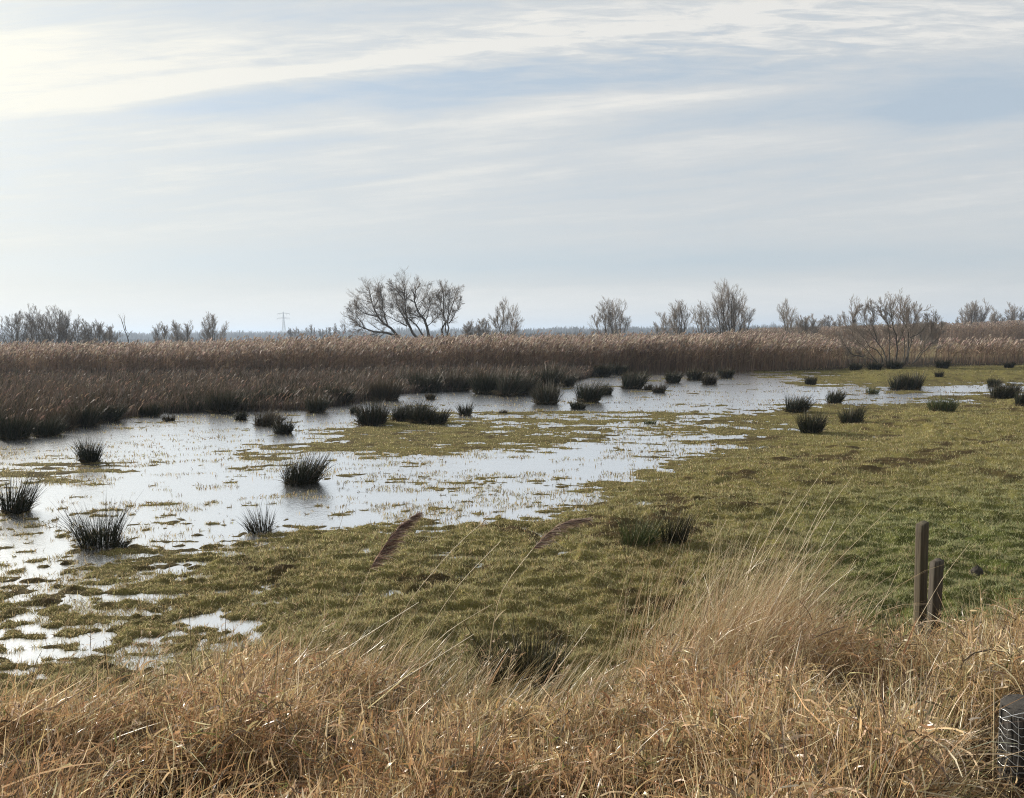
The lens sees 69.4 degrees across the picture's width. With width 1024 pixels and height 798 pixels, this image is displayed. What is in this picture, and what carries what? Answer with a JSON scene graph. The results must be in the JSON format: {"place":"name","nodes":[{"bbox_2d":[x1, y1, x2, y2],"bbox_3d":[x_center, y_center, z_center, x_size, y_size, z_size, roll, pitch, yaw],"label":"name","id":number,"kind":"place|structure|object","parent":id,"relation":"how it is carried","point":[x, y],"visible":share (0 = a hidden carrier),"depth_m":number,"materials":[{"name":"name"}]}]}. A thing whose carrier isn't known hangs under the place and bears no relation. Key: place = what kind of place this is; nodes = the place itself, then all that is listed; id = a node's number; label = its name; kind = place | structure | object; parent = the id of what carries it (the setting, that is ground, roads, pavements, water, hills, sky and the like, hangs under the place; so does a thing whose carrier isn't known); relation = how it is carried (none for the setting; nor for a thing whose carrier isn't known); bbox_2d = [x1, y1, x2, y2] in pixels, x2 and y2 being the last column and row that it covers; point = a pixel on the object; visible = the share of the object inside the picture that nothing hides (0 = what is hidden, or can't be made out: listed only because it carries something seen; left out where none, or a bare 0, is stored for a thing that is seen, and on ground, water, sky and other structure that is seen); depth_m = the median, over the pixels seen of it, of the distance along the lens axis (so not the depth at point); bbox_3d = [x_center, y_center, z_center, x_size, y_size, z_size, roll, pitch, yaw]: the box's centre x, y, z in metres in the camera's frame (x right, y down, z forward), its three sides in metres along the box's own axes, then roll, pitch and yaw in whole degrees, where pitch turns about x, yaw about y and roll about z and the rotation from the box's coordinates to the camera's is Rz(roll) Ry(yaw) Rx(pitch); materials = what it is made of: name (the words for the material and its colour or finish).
{"place":"outdoors","nodes":[
{"label":"outdoors","id":0,"kind":"place"},
{"bbox_2d":[0,359,648,432],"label":"sedge bank","id":1,"kind":"structure","parent":0,"point":[47,391],"depth_m":28.66,"materials":[{"name":"plant"}]},
{"bbox_2d":[0,336,1023,797],"bbox_3d":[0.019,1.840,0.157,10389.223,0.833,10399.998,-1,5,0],"label":"ground","id":2,"kind":"structure","parent":0,"point":[968,370],"depth_m":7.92,"materials":[{"name":"plant"}]},
{"bbox_2d":[0,310,39,344],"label":"bare tree","id":3,"kind":"object","parent":2,"relation":"on","point":[17,320],"visible":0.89,"depth_m":91.82,"materials":[{"name":"grey plant"}]},
{"bbox_2d":[18,303,63,344],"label":"bare tree","id":4,"kind":"object","parent":2,"relation":"on","point":[38,313],"visible":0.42,"depth_m":94.57,"materials":[{"name":"grey plant"}]},
{"bbox_2d":[30,308,83,345],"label":"bare tree","id":5,"kind":"object","parent":2,"relation":"on","point":[62,330],"visible":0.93,"depth_m":89.25,"materials":[{"name":"grey plant"}]},
{"bbox_2d":[54,315,92,344],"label":"bare tree","id":6,"kind":"object","parent":2,"relation":"on","point":[80,335],"visible":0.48,"depth_m":95.65,"materials":[{"name":"grey plant"}]},
{"bbox_2d":[82,319,110,345],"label":"bare tree","id":7,"kind":"object","parent":2,"relation":"on","point":[99,330],"visible":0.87,"depth_m":89.42,"materials":[{"name":"grey plant"}]},
{"bbox_2d":[101,324,122,343],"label":"bare tree","id":8,"kind":"object","parent":2,"relation":"on","point":[111,335],"visible":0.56,"depth_m":93.42,"materials":[{"name":"grey plant"}]},
{"bbox_2d":[148,322,172,341],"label":"bare tree","id":9,"kind":"object","parent":2,"relation":"on","point":[160,330],"visible":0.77,"depth_m":95.33,"materials":[{"name":"grey plant"}]},
{"bbox_2d":[168,320,192,344],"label":"bare tree","id":10,"kind":"object","parent":2,"relation":"on","point":[186,331],"visible":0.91,"depth_m":91.27,"materials":[{"name":"grey plant"}]},
{"bbox_2d":[198,312,228,341],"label":"bare tree","id":11,"kind":"object","parent":2,"relation":"on","point":[211,323],"visible":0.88,"depth_m":87.36,"materials":[{"name":"grey plant"}]},
{"bbox_2d":[289,602,418,684],"bbox_3d":[-0.989,1.353,3.745,1.053,0.668,0.039,-1,5,0],"label":"dry stalk","id":12,"kind":"object","parent":2,"relation":"on","point":[355,642],"visible":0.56,"depth_m":3.72,"materials":[{"name":"plant"}]},
{"bbox_2d":[340,275,398,337],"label":"bare tree","id":13,"kind":"object","parent":2,"relation":"on","point":[377,290],"visible":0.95,"depth_m":77.54,"materials":[{"name":"brown plant"}]},
{"bbox_2d":[317,511,423,686],"bbox_3d":[-0.744,1.102,3.600,0.662,1.122,0.115,-1,5,0],"label":"plumed reed","id":14,"kind":"object","parent":2,"relation":"on","point":[405,525],"visible":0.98,"depth_m":3.57,"materials":[{"name":"plant"}]},
{"bbox_2d":[350,396,395,425],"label":"rush tuft","id":15,"kind":"object","parent":2,"relation":"on","point":[373,416],"visible":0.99,"depth_m":18.52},
{"bbox_2d":[40,578,742,716],"bbox_3d":[-0.567,1.503,4.570,4.501,0.657,2.282,-1,5,0],"label":"straw fringe","id":16,"kind":"object","parent":2,"relation":"on","point":[577,685],"visible":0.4,"depth_m":4.20,"materials":[{"name":"plant"}]},
{"bbox_2d":[388,397,422,421],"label":"rush tuft","id":17,"kind":"object","parent":2,"relation":"on","point":[401,415],"visible":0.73,"depth_m":19.24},
{"bbox_2d":[373,267,452,340],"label":"bare tree","id":18,"kind":"object","parent":2,"relation":"on","point":[403,306],"visible":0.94,"depth_m":77.35,"materials":[{"name":"brown plant"}]},
{"bbox_2d":[356,604,491,726],"bbox_3d":[-0.445,1.322,3.630,0.705,0.645,0.012,-1,5,0],"label":"dry stalk","id":19,"kind":"object","parent":2,"relation":"on","point":[421,657],"visible":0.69,"depth_m":3.62,"materials":[{"name":"plant"}]},
{"bbox_2d":[404,394,445,423],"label":"rush tuft","id":20,"kind":"object","parent":2,"relation":"on","point":[418,416],"visible":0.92,"depth_m":18.70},
{"bbox_2d":[361,515,488,710],"bbox_3d":[-0.457,1.128,3.823,0.706,1.070,0.044,0,5,1],"label":"plumed reed","id":21,"kind":"object","parent":2,"relation":"on","point":[483,522],"visible":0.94,"depth_m":3.80,"materials":[{"name":"plant"}]},
{"bbox_2d":[369,541,500,718],"bbox_3d":[-0.399,1.196,3.831,0.701,0.946,0.036,-1,5,0],"label":"dry stalk","id":22,"kind":"object","parent":2,"relation":"on","point":[434,620],"visible":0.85,"depth_m":3.81,"materials":[{"name":"plant"}]},
{"bbox_2d":[422,405,451,423],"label":"rush tuft","id":23,"kind":"object","parent":2,"relation":"on","point":[442,418],"visible":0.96,"depth_m":18.60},
{"bbox_2d":[431,280,464,336],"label":"bare tree","id":24,"kind":"object","parent":2,"relation":"on","point":[449,302],"visible":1,"depth_m":77.39,"materials":[{"name":"grey plant"}]},
{"bbox_2d":[461,321,477,336],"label":"bare tree","id":25,"kind":"object","parent":2,"relation":"on","point":[469,327],"visible":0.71,"depth_m":109.23,"materials":[{"name":"grey plant"}]},
{"bbox_2d":[0,322,952,343],"bbox_3d":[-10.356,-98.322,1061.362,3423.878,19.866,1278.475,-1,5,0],"label":"woodland","id":26,"kind":"object","parent":2,"relation":"on","point":[145,337],"visible":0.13,"depth_m":843.14,"materials":[{"name":"plant"}]},
{"bbox_2d":[473,318,491,337],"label":"bare tree","id":27,"kind":"object","parent":2,"relation":"on","point":[481,330],"visible":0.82,"depth_m":109.50,"materials":[{"name":"grey plant"}]},
{"bbox_2d":[488,297,524,336],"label":"bare tree","id":28,"kind":"object","parent":2,"relation":"on","point":[504,320],"visible":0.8,"depth_m":83.27,"materials":[{"name":"grey plant"}]},
{"bbox_2d":[0,514,1023,797],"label":"dry grass","id":29,"kind":"structure","parent":2,"relation":"on","point":[766,722],"depth_m":2.84,"materials":[{"name":"plant"}]},
{"bbox_2d":[316,718,373,777],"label":"drooping reed","id":30,"kind":"object","parent":29,"relation":"hanging from","point":[332,736],"visible":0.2,"depth_m":2.97,"materials":[{"name":"plant"}]},
{"bbox_2d":[0,328,1023,376],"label":"reed bed","id":31,"kind":"object","parent":2,"relation":"on","point":[741,352],"visible":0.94,"depth_m":43.46,"materials":[{"name":"plant"}]},
{"bbox_2d":[453,591,582,687],"bbox_3d":[0.041,1.489,4.528,0.830,0.530,0.665,2,6,31],"label":"rush tuft","id":32,"kind":"object","parent":2,"relation":"on","point":[534,651],"visible":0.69,"depth_m":4.45,"materials":[{"name":"plant"}]},
{"bbox_2d":[484,517,593,700],"bbox_3d":[0.129,1.112,3.717,0.571,1.055,0.101,0,5,6],"label":"plumed reed","id":33,"kind":"object","parent":2,"relation":"on","point":[556,530],"visible":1,"depth_m":3.67,"materials":[{"name":"plant"}]},
{"bbox_2d":[587,295,630,337],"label":"bare tree","id":34,"kind":"object","parent":2,"relation":"on","point":[615,326],"visible":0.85,"depth_m":85.07,"materials":[{"name":"grey plant"}]},
{"bbox_2d":[609,507,674,547],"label":"rush tuft","id":35,"kind":"object","parent":2,"relation":"on","point":[641,538],"visible":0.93,"depth_m":7.47,"materials":[{"name":"plant"}]},
{"bbox_2d":[653,311,671,336],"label":"bare tree","id":36,"kind":"object","parent":2,"relation":"on","point":[661,324],"visible":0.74,"depth_m":91.16,"materials":[{"name":"grey plant"}]},
{"bbox_2d":[661,299,694,334],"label":"bare tree","id":37,"kind":"object","parent":2,"relation":"on","point":[675,327],"visible":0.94,"depth_m":87.47,"materials":[{"name":"grey plant"}]},
{"bbox_2d":[653,503,713,544],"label":"rush tuft","id":38,"kind":"object","parent":2,"relation":"on","point":[673,536],"visible":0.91,"depth_m":7.42,"materials":[{"name":"plant"}]},
{"bbox_2d":[688,300,718,333],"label":"bare tree","id":39,"kind":"object","parent":2,"relation":"on","point":[700,313],"visible":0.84,"depth_m":91.24,"materials":[{"name":"grey plant"}]},
{"bbox_2d":[702,278,754,334],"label":"bare tree","id":40,"kind":"object","parent":2,"relation":"on","point":[722,302],"visible":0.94,"depth_m":84.95,"materials":[{"name":"brown plant"}]},
{"bbox_2d":[726,292,755,333],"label":"bare tree","id":41,"kind":"object","parent":2,"relation":"on","point":[742,326],"visible":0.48,"depth_m":87.08,"materials":[{"name":"grey plant"}]},
{"bbox_2d":[771,299,800,333],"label":"bare tree","id":42,"kind":"object","parent":2,"relation":"on","point":[785,318],"visible":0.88,"depth_m":104.42,"materials":[{"name":"grey plant"}]},
{"bbox_2d":[781,391,818,412],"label":"rush tuft","id":43,"kind":"object","parent":2,"relation":"on","point":[795,405],"visible":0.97,"depth_m":20.31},
{"bbox_2d":[790,313,822,336],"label":"bare tree","id":44,"kind":"object","parent":2,"relation":"on","point":[812,328],"visible":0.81,"depth_m":99.20,"materials":[{"name":"grey plant"}]},
{"bbox_2d":[794,408,831,432],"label":"rush tuft","id":45,"kind":"object","parent":2,"relation":"on","point":[810,425],"visible":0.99,"depth_m":16.07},
{"bbox_2d":[836,402,870,423],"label":"rush tuft","id":46,"kind":"object","parent":2,"relation":"on","point":[853,416],"visible":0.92,"depth_m":17.61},
{"bbox_2d":[865,360,884,369],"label":"rush tuft","id":47,"kind":"object","parent":2,"relation":"on","point":[872,366],"visible":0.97,"depth_m":40.71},
{"bbox_2d":[738,320,1023,345],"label":"reed bed","id":48,"kind":"object","parent":2,"relation":"on","point":[998,329],"visible":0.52,"depth_m":109.86,"materials":[{"name":"plant"}]},
{"bbox_2d":[834,287,946,364],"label":"willow shrub","id":49,"kind":"object","parent":2,"relation":"on","point":[907,311],"visible":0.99,"depth_m":42.90,"materials":[{"name":"brown plant"}]},
{"bbox_2d":[884,357,904,368],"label":"rush tuft","id":50,"kind":"object","parent":2,"relation":"on","point":[894,365],"visible":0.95,"depth_m":41.27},
{"bbox_2d":[913,520,928,648],"bbox_3d":[2.700,1.405,4.891,0.069,1.216,0.059,-2,5,-14],"label":"fence post","id":51,"kind":"object","parent":2,"relation":"on","point":[921,555],"visible":0.59,"depth_m":4.85,"materials":[{"name":"brown wood"}]},
{"bbox_2d":[907,314,940,350],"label":"bare tree","id":52,"kind":"object","parent":2,"relation":"on","point":[921,334],"visible":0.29,"depth_m":74.51,"materials":[{"name":"brown plant"}]},
{"bbox_2d":[925,558,943,648],"bbox_3d":[2.704,1.520,4.750,0.074,1.015,0.053,-1,5,-5],"label":"fence post","id":53,"kind":"object","parent":2,"relation":"on","point":[935,579],"visible":0.42,"depth_m":4.71,"materials":[{"name":"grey wood"}]},
{"bbox_2d":[922,392,962,411],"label":"rush tuft","id":54,"kind":"object","parent":2,"relation":"on","point":[934,405],"visible":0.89,"depth_m":19.08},
{"bbox_2d":[933,357,952,367],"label":"rush tuft","id":55,"kind":"object","parent":2,"relation":"on","point":[940,364],"visible":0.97,"depth_m":41.02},
{"bbox_2d":[959,297,992,339],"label":"bare tree","id":56,"kind":"object","parent":2,"relation":"on","point":[975,317],"visible":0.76,"depth_m":123.94,"materials":[{"name":"grey plant"}]},
{"bbox_2d":[992,682,996,778],"bbox_3d":[1.916,1.309,2.849,0.104,0.428,0.059,-1,5,0],"label":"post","id":57,"kind":"object","parent":2,"relation":"on","point":[993,773],"visible":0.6,"depth_m":2.87,"materials":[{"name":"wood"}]},
{"bbox_2d":[987,306,1005,332],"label":"bare tree","id":58,"kind":"object","parent":2,"relation":"on","point":[993,316],"visible":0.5,"depth_m":128.93,"materials":[{"name":"grey plant"}]},
{"bbox_2d":[986,377,1023,398],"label":"rush tuft","id":59,"kind":"object","parent":2,"relation":"on","point":[1001,391],"visible":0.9,"depth_m":23.64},
{"bbox_2d":[997,694,1023,789],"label":"fence post","id":60,"kind":"object","parent":2,"relation":"on","point":[1015,707],"visible":0.63,"depth_m":2.81,"materials":[{"name":"wood"}]},
{"bbox_2d":[997,708,1023,776],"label":"wire netting","id":61,"kind":"object","parent":60,"relation":"attached to","point":[1007,741],"visible":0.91,"depth_m":2.81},
{"bbox_2d":[1001,304,1023,329],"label":"bare tree","id":62,"kind":"object","parent":2,"relation":"on","point":[1013,316],"visible":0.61,"depth_m":128.57,"materials":[{"name":"grey plant"}]},
{"bbox_2d":[1010,387,1023,405],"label":"rush tuft","id":63,"kind":"object","parent":2,"relation":"on","point":[1019,398],"visible":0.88,"depth_m":20.24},
{"bbox_2d":[0,367,1023,678],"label":"water","id":64,"kind":"structure","parent":0,"point":[178,487],"depth_m":11.88,"materials":[{"name":"liquid"}]},
{"bbox_2d":[0,404,40,439],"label":"rush tuft","id":65,"kind":"object","parent":64,"relation":"on","point":[11,430],"visible":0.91,"depth_m":16.54,"materials":[{"name":"plant"}]},
{"bbox_2d":[0,465,51,513],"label":"rush tuft","id":66,"kind":"object","parent":64,"relation":"on","point":[23,502],"visible":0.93,"depth_m":9.48,"materials":[{"name":"plant"}]},
{"bbox_2d":[26,412,68,436],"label":"rush tuft","id":67,"kind":"object","parent":64,"relation":"on","point":[51,429],"visible":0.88,"depth_m":17.00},
{"bbox_2d":[35,406,84,429],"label":"rush tuft","id":68,"kind":"object","parent":64,"relation":"on","point":[71,420],"visible":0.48,"depth_m":18.22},
{"bbox_2d":[67,431,106,462],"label":"rush tuft","id":69,"kind":"object","parent":64,"relation":"on","point":[86,455],"visible":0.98,"depth_m":13.25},
{"bbox_2d":[60,397,113,426],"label":"rush tuft","id":70,"kind":"object","parent":64,"relation":"on","point":[87,418],"visible":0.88,"depth_m":18.75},
{"bbox_2d":[41,488,139,549],"bbox_3d":[-4.435,1.284,7.860,1.024,0.676,0.922,-1,5,0],"label":"rush tuft","id":71,"kind":"object","parent":64,"relation":"on","point":[105,534],"visible":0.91,"depth_m":7.87,"materials":[{"name":"plant"}]},
{"bbox_2d":[94,391,133,422],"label":"rush tuft","id":72,"kind":"object","parent":64,"relation":"on","point":[113,413],"visible":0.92,"depth_m":19.83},
{"bbox_2d":[109,536,134,548],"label":"rush tuft","id":73,"kind":"object","parent":64,"relation":"on","point":[117,544],"visible":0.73,"depth_m":7.85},
{"bbox_2d":[134,400,165,416],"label":"rush tuft","id":74,"kind":"object","parent":64,"relation":"on","point":[151,410],"visible":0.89,"depth_m":21.18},
{"bbox_2d":[175,388,209,410],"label":"rush tuft","id":75,"kind":"object","parent":64,"relation":"on","point":[191,396],"visible":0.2,"depth_m":22.94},
{"bbox_2d":[198,385,249,412],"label":"rush tuft","id":76,"kind":"object","parent":64,"relation":"on","point":[223,405],"visible":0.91,"depth_m":21.90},
{"bbox_2d":[238,499,278,533],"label":"rush tuft","id":77,"kind":"object","parent":64,"relation":"on","point":[255,525],"visible":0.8,"depth_m":8.39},
{"bbox_2d":[251,405,289,425],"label":"rush tuft","id":78,"kind":"object","parent":64,"relation":"on","point":[261,420],"visible":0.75,"depth_m":18.68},
{"bbox_2d":[264,416,298,433],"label":"rush tuft","id":79,"kind":"object","parent":64,"relation":"on","point":[283,428],"visible":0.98,"depth_m":17.09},
{"bbox_2d":[265,383,303,402],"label":"rush tuft","id":80,"kind":"object","parent":64,"relation":"on","point":[292,396],"visible":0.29,"depth_m":23.85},
{"bbox_2d":[277,444,337,484],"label":"rush tuft","id":81,"kind":"object","parent":64,"relation":"on","point":[305,474],"visible":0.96,"depth_m":11.13,"materials":[{"name":"plant"}]},
{"bbox_2d":[299,391,334,412],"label":"rush tuft","id":82,"kind":"object","parent":64,"relation":"on","point":[318,406],"visible":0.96,"depth_m":21.78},
{"bbox_2d":[316,380,360,404],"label":"rush tuft","id":83,"kind":"object","parent":64,"relation":"on","point":[342,394],"visible":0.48,"depth_m":24.26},
{"bbox_2d":[364,370,410,400],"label":"rush tuft","id":84,"kind":"object","parent":64,"relation":"on","point":[388,391],"visible":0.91,"depth_m":25.65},
{"bbox_2d":[403,365,449,391],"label":"rush tuft","id":85,"kind":"object","parent":64,"relation":"on","point":[434,379],"visible":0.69,"depth_m":29.34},
{"bbox_2d":[443,367,476,390],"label":"rush tuft","id":86,"kind":"object","parent":64,"relation":"on","point":[459,382],"visible":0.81,"depth_m":29.63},
{"bbox_2d":[454,401,474,415],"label":"rush tuft","id":87,"kind":"object","parent":64,"relation":"on","point":[466,412],"visible":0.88,"depth_m":20.55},
{"bbox_2d":[463,362,503,393],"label":"rush tuft","id":88,"kind":"object","parent":64,"relation":"on","point":[481,384],"visible":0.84,"depth_m":27.99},
{"bbox_2d":[492,365,534,395],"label":"rush tuft","id":89,"kind":"object","parent":64,"relation":"on","point":[512,385],"visible":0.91,"depth_m":26.99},
{"bbox_2d":[516,373,543,394],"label":"rush tuft","id":90,"kind":"object","parent":64,"relation":"on","point":[530,384],"visible":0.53,"depth_m":27.50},
{"bbox_2d":[521,357,566,389],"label":"rush tuft","id":91,"kind":"object","parent":64,"relation":"on","point":[555,376],"visible":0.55,"depth_m":29.90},
{"bbox_2d":[527,376,564,404],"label":"rush tuft","id":92,"kind":"object","parent":64,"relation":"on","point":[548,397],"visible":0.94,"depth_m":23.66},
{"bbox_2d":[561,371,577,386],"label":"rush tuft","id":93,"kind":"object","parent":64,"relation":"on","point":[566,379],"visible":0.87,"depth_m":31.67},
{"bbox_2d":[569,399,588,408],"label":"rush tuft","id":94,"kind":"object","parent":64,"relation":"on","point":[579,405],"visible":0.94,"depth_m":21.98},
{"bbox_2d":[567,377,607,402],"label":"rush tuft","id":95,"kind":"object","parent":64,"relation":"on","point":[587,393],"visible":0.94,"depth_m":24.12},
{"bbox_2d":[592,360,616,376],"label":"rush tuft","id":96,"kind":"object","parent":64,"relation":"on","point":[605,371],"visible":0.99,"depth_m":38.52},
{"bbox_2d":[610,361,631,374],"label":"rush tuft","id":97,"kind":"object","parent":64,"relation":"on","point":[619,370],"visible":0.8,"depth_m":40.33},
{"bbox_2d":[620,365,652,388],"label":"rush tuft","id":98,"kind":"object","parent":64,"relation":"on","point":[631,381],"visible":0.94,"depth_m":29.93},
{"bbox_2d":[649,382,666,392],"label":"rush tuft","id":99,"kind":"object","parent":64,"relation":"on","point":[662,388],"visible":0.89,"depth_m":27.77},
{"bbox_2d":[662,368,684,382],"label":"rush tuft","id":100,"kind":"object","parent":64,"relation":"on","point":[670,378],"visible":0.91,"depth_m":33.12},
{"bbox_2d":[685,364,708,379],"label":"rush tuft","id":101,"kind":"object","parent":64,"relation":"on","point":[692,375],"visible":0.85,"depth_m":35.06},
{"bbox_2d":[699,373,723,384],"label":"rush tuft","id":102,"kind":"object","parent":64,"relation":"on","point":[708,380],"visible":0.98,"depth_m":31.92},
{"bbox_2d":[713,367,736,377],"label":"rush tuft","id":103,"kind":"object","parent":64,"relation":"on","point":[726,373],"visible":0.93,"depth_m":36.31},
{"bbox_2d":[824,389,846,402],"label":"rush tuft","id":104,"kind":"object","parent":64,"relation":"on","point":[833,398],"visible":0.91,"depth_m":23.06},
{"bbox_2d":[884,372,909,389],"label":"rush tuft","id":105,"kind":"object","parent":64,"relation":"on","point":[894,385],"visible":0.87,"depth_m":27.97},
{"bbox_2d":[891,368,927,389],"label":"rush tuft","id":106,"kind":"object","parent":64,"relation":"on","point":[916,382],"visible":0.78,"depth_m":27.92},
{"bbox_2d":[0,0,1023,334],"label":"sky","id":107,"kind":"structure","parent":0,"point":[243,163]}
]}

